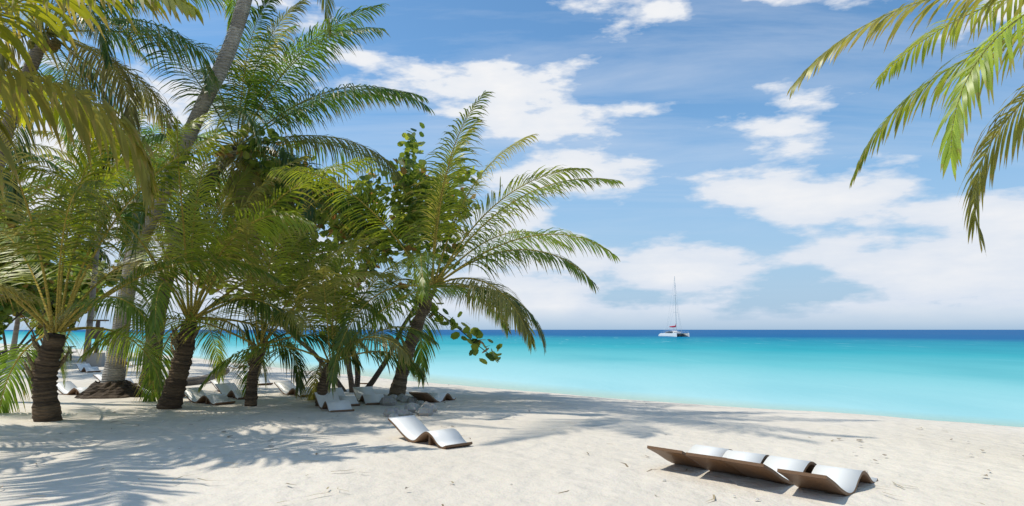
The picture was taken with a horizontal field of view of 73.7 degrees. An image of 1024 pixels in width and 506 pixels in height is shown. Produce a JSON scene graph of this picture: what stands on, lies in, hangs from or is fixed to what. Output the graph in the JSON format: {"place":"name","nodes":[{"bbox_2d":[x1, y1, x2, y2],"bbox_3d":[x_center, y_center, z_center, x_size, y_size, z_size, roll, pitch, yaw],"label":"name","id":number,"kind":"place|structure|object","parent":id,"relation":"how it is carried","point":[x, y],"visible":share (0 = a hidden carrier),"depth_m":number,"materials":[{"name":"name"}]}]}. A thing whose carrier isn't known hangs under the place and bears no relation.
{"place":"outdoors","nodes":[
{"label":"outdoors","id":0,"kind":"place"},
{"bbox_2d":[0,344,1023,505],"bbox_3d":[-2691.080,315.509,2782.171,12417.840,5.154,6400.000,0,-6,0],"label":"beach ground","id":1,"kind":"structure","parent":0,"point":[533,457],"depth_m":9.13,"materials":[{"name":"beige sand"}]},
{"bbox_2d":[0,350,37,367],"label":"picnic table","id":2,"kind":"object","parent":1,"relation":"on","point":[3,352],"visible":0.12,"depth_m":28.51,"materials":[{"name":"brown wood"}]},
{"bbox_2d":[9,207,67,355],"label":"palm","id":3,"kind":"object","parent":1,"relation":"on","point":[15,332],"visible":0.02,"depth_m":43.02,"materials":[{"name":"green plant"}]},
{"bbox_2d":[0,94,80,225],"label":"palm","id":4,"kind":"object","parent":1,"relation":"on","point":[52,165],"visible":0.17,"depth_m":28.04,"materials":[{"name":"green plant"}]},
{"bbox_2d":[1,160,86,267],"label":"palm","id":5,"kind":"object","parent":1,"relation":"on","point":[31,199],"visible":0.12,"depth_m":35.20,"materials":[{"name":"green plant"}]},
{"bbox_2d":[0,186,90,339],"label":"palm tree","id":6,"kind":"object","parent":1,"relation":"on","point":[6,310],"visible":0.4,"depth_m":31.14,"materials":[{"name":"green plant"}]},
{"bbox_2d":[13,264,77,345],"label":"sea grape","id":7,"kind":"object","parent":1,"relation":"on","point":[53,307],"visible":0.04,"depth_m":41.87,"materials":[{"name":"green plant"}]},
{"bbox_2d":[29,346,75,361],"bbox_3d":[-24.164,5.350,35.983,1.900,0.841,1.560,3,-7,-25],"label":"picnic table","id":8,"kind":"object","parent":1,"relation":"on","point":[70,355],"visible":0.23,"depth_m":36.06,"materials":[{"name":"brown wood"}]},
{"bbox_2d":[0,199,143,359],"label":"palm tree","id":9,"kind":"object","parent":1,"relation":"on","point":[84,289],"visible":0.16,"depth_m":37.96,"materials":[{"name":"green plant"}]},
{"bbox_2d":[56,381,87,394],"bbox_3d":[-10.865,3.415,17.061,1.448,0.338,0.471,-3,-7,27],"label":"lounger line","id":10,"kind":"object","parent":1,"relation":"on","point":[71,388],"visible":0.53,"depth_m":17.06,"materials":[{"name":"white fabric"}]},
{"bbox_2d":[29,190,127,353],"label":"palm","id":11,"kind":"object","parent":1,"relation":"on","point":[104,256],"visible":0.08,"depth_m":42.81,"materials":[{"name":"green plant"}]},
{"bbox_2d":[76,363,100,372],"bbox_3d":[-16.738,4.559,26.966,1.448,0.338,0.471,-6,-9,41],"label":"lounger","id":12,"kind":"object","parent":1,"relation":"on","point":[85,367],"visible":0.99,"depth_m":26.79,"materials":[{"name":"white fabric"}]},
{"bbox_2d":[86,320,108,366],"bbox_3d":[-18.855,4.141,30.996,0.800,2.220,0.560,2,-7,-15],"label":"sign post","id":13,"kind":"object","parent":1,"relation":"on","point":[91,361],"visible":0.62,"depth_m":30.80,"materials":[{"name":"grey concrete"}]},
{"bbox_2d":[0,0,203,235],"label":"palm","id":14,"kind":"object","parent":1,"relation":"on","point":[85,117],"visible":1,"depth_m":10.79,"materials":[{"name":"green plant"}]},
{"bbox_2d":[40,139,177,361],"bbox_3d":[-20.972,-0.139,36.163,6.068,12.276,6.686,3,-7,-23],"label":"palm","id":15,"kind":"object","parent":1,"relation":"on","point":[91,315],"visible":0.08,"depth_m":35.90,"materials":[{"name":"green plant"}]},
{"bbox_2d":[74,380,144,398],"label":"tall palm roots","id":16,"kind":"object","parent":1,"relation":"on","point":[109,390],"visible":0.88,"depth_m":16.32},
{"bbox_2d":[93,374,136,384],"bbox_3d":[-11.876,3.810,20.428,1.448,0.338,0.471,-3,-7,27],"label":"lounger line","id":17,"kind":"object","parent":1,"relation":"on","point":[98,377],"visible":0.19,"depth_m":20.48,"materials":[{"name":"white fabric"}]},
{"bbox_2d":[17,103,228,367],"bbox_3d":[-14.134,-0.307,26.976,7.132,10.524,9.124,0,-6,0],"label":"palm","id":18,"kind":"object","parent":1,"relation":"on","point":[137,200],"visible":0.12,"depth_m":26.47,"materials":[{"name":"green plant"}]},
{"bbox_2d":[0,0,281,218],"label":"palm","id":19,"kind":"object","parent":1,"relation":"on","point":[109,70],"visible":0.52,"depth_m":15.62,"materials":[{"name":"green plant"}]},
{"bbox_2d":[0,111,283,421],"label":"young palm","id":20,"kind":"object","parent":1,"relation":"on","point":[44,367],"visible":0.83,"depth_m":12.31,"materials":[{"name":"green plant"}]},
{"bbox_2d":[164,368,229,385],"bbox_3d":[-9.660,3.809,21.223,0.361,0.554,4.118,0,-6,0],"label":"driftwood log","id":21,"kind":"object","parent":1,"relation":"on","point":[196,380],"visible":0.36,"depth_m":20.81,"materials":[{"name":"wood"}]},
{"bbox_2d":[2,111,403,409],"bbox_3d":[-5.386,0.498,14.713,6.613,6.840,8.854,2,-7,-17],"label":"young palm","id":22,"kind":"object","parent":1,"relation":"on","point":[175,382],"visible":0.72,"depth_m":14.00,"materials":[{"name":"green plant"}]},
{"bbox_2d":[184,387,234,404],"bbox_3d":[-6.839,3.224,15.288,1.448,0.338,0.471,-4,-8,34],"label":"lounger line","id":23,"kind":"object","parent":1,"relation":"on","point":[191,395],"visible":0.93,"depth_m":15.14,"materials":[{"name":"white fabric"}]},
{"bbox_2d":[100,0,336,382],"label":"tall palm","id":24,"kind":"object","parent":1,"relation":"on","point":[236,23],"visible":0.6,"depth_m":15.89,"materials":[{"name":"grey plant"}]},
{"bbox_2d":[210,379,243,390],"bbox_3d":[-7.444,3.556,18.072,1.448,0.338,0.471,-6,-9,41],"label":"lounge chair","id":25,"kind":"object","parent":1,"relation":"on","point":[213,382],"visible":0.21,"depth_m":18.35,"materials":[{"name":"white fabric"}]},
{"bbox_2d":[215,383,245,399],"bbox_3d":[-6.728,3.389,16.653,0.471,0.338,1.448,6,-9,-44],"label":"lounge chair","id":26,"kind":"object","parent":1,"relation":"on","point":[229,390],"visible":0.59,"depth_m":16.83,"materials":[{"name":"white fabric"}]},
{"bbox_2d":[77,202,403,406],"bbox_3d":[-4.857,1.308,15.053,5.083,4.629,6.784,0,-6,0],"label":"young palm","id":27,"kind":"object","parent":1,"relation":"on","point":[251,379],"visible":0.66,"depth_m":14.57,"materials":[{"name":"green plant"}]},
{"bbox_2d":[57,0,434,392],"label":"dark palm","id":28,"kind":"object","parent":1,"relation":"on","point":[293,108],"visible":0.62,"depth_m":16.97,"materials":[{"name":"green plant"}]},
{"bbox_2d":[237,373,272,384],"bbox_3d":[-8.047,3.964,21.365,1.448,0.338,0.471,-6,-9,43],"label":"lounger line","id":29,"kind":"object","parent":1,"relation":"on","point":[262,381],"visible":0.34,"depth_m":21.07,"materials":[{"name":"white fabric"}]},
{"bbox_2d":[274,381,312,396],"bbox_3d":[-5.540,3.504,17.502,1.448,0.338,0.471,-6,-9,44],"label":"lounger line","id":30,"kind":"object","parent":1,"relation":"on","point":[287,387],"visible":0.57,"depth_m":17.66,"materials":[{"name":"white fabric"}]},
{"bbox_2d":[162,122,502,392],"bbox_3d":[-5.023,0.347,19.526,8.201,7.470,6.931,4,-8,-35],"label":"sea grape tree","id":31,"kind":"object","parent":1,"relation":"on","point":[408,175],"visible":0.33,"depth_m":18.80,"materials":[{"name":"green plant"}]},
{"bbox_2d":[197,230,470,406],"bbox_3d":[-3.391,1.612,15.150,4.965,4.176,5.717,1,-6,-6],"label":"young palm","id":32,"kind":"object","parent":1,"relation":"on","point":[320,387],"visible":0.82,"depth_m":14.72,"materials":[{"name":"green plant"}]},
{"bbox_2d":[314,391,353,411],"bbox_3d":[-3.707,3.113,14.175,0.471,0.338,1.448,4,-7,-29],"label":"lounge chair","id":33,"kind":"object","parent":1,"relation":"on","point":[331,402],"visible":0.97,"depth_m":13.92,"materials":[{"name":"white fabric"}]},
{"bbox_2d":[328,388,360,405],"bbox_3d":[-3.850,3.251,15.309,0.471,0.338,1.448,4,-7,-30],"label":"lounge chair","id":34,"kind":"object","parent":1,"relation":"on","point":[352,399],"visible":0.41,"depth_m":15.02,"materials":[{"name":"white fabric"}]},
{"bbox_2d":[352,386,383,404],"bbox_3d":[-3.293,3.315,15.770,0.471,0.338,1.448,3,-7,-25],"label":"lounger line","id":35,"kind":"object","parent":1,"relation":"on","point":[367,395],"visible":0.88,"depth_m":15.61,"materials":[{"name":"white fabric"}]},
{"bbox_2d":[379,393,437,417],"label":"rocks","id":36,"kind":"object","parent":1,"relation":"on","point":[419,407],"visible":0.81,"depth_m":13.63,"materials":[{"name":"grey stone"}]},
{"bbox_2d":[388,415,472,448],"bbox_3d":[-1.216,2.619,9.949,0.471,0.338,1.448,6,-9,-42],"label":"lounger","id":37,"kind":"object","parent":1,"relation":"on","point":[411,428],"visible":0.98,"depth_m":9.80,"materials":[{"name":"white"}]},
{"bbox_2d":[409,392,455,401],"bbox_3d":[-1.847,3.376,16.007,0.471,0.338,1.448,-3,-7,21],"label":"lounger","id":38,"kind":"object","parent":1,"relation":"on","point":[431,397],"visible":0.89,"depth_m":15.71,"materials":[{"name":"white fabric"}]},
{"bbox_2d":[266,90,624,395],"bbox_3d":[-1.024,0.137,17.258,7.898,7.585,10.079,0,-6,0],"label":"leaning palm","id":39,"kind":"object","parent":1,"relation":"on","point":[498,299],"visible":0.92,"depth_m":16.61,"materials":[{"name":"green plant"}]},
{"bbox_2d":[647,444,731,468],"bbox_3d":[2.259,2.437,8.216,1.448,0.338,0.471,6,-9,-42],"label":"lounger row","id":40,"kind":"object","parent":1,"relation":"on","point":[679,457],"visible":0.52,"depth_m":8.00,"materials":[{"name":"brown wood"}]},
{"bbox_2d":[686,450,768,476],"bbox_3d":[2.573,2.394,7.829,0.471,0.338,1.448,-6,-9,43],"label":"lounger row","id":41,"kind":"object","parent":1,"relation":"on","point":[713,463],"visible":0.56,"depth_m":7.61,"materials":[{"name":"brown wood"}]},
{"bbox_2d":[722,456,816,484],"bbox_3d":[2.901,2.348,7.447,1.448,0.338,0.471,6,-8,-41],"label":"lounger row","id":42,"kind":"object","parent":1,"relation":"on","point":[766,470],"visible":0.73,"depth_m":7.29,"materials":[{"name":"white fabric"}]},
{"bbox_2d":[777,465,877,495],"bbox_3d":[3.298,2.338,7.077,0.471,0.338,1.448,-6,-9,44],"label":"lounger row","id":43,"kind":"object","parent":1,"relation":"on","point":[836,480],"visible":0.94,"depth_m":6.93,"materials":[{"name":"white"}]},
{"bbox_2d":[787,0,1023,253],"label":"palm","id":44,"kind":"object","parent":1,"relation":"on","point":[968,86],"visible":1,"depth_m":9.72,"materials":[{"name":"green plant"}]},
{"bbox_2d":[0,330,1023,426],"bbox_3d":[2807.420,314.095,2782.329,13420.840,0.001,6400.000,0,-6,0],"label":"sea water","id":45,"kind":"structure","parent":0,"point":[971,376],"depth_m":49.91,"materials":[{"name":"teal liquid"}]},
{"bbox_2d":[658,276,688,336],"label":"catamaran","id":46,"kind":"object","parent":45,"relation":"on","point":[676,333],"visible":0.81,"depth_m":256.10,"materials":[{"name":"grey"}]},
{"bbox_2d":[0,0,1023,329],"label":"sky","id":47,"kind":"structure","parent":0,"point":[736,190],"materials":[{"name":"blue"}]}
]}

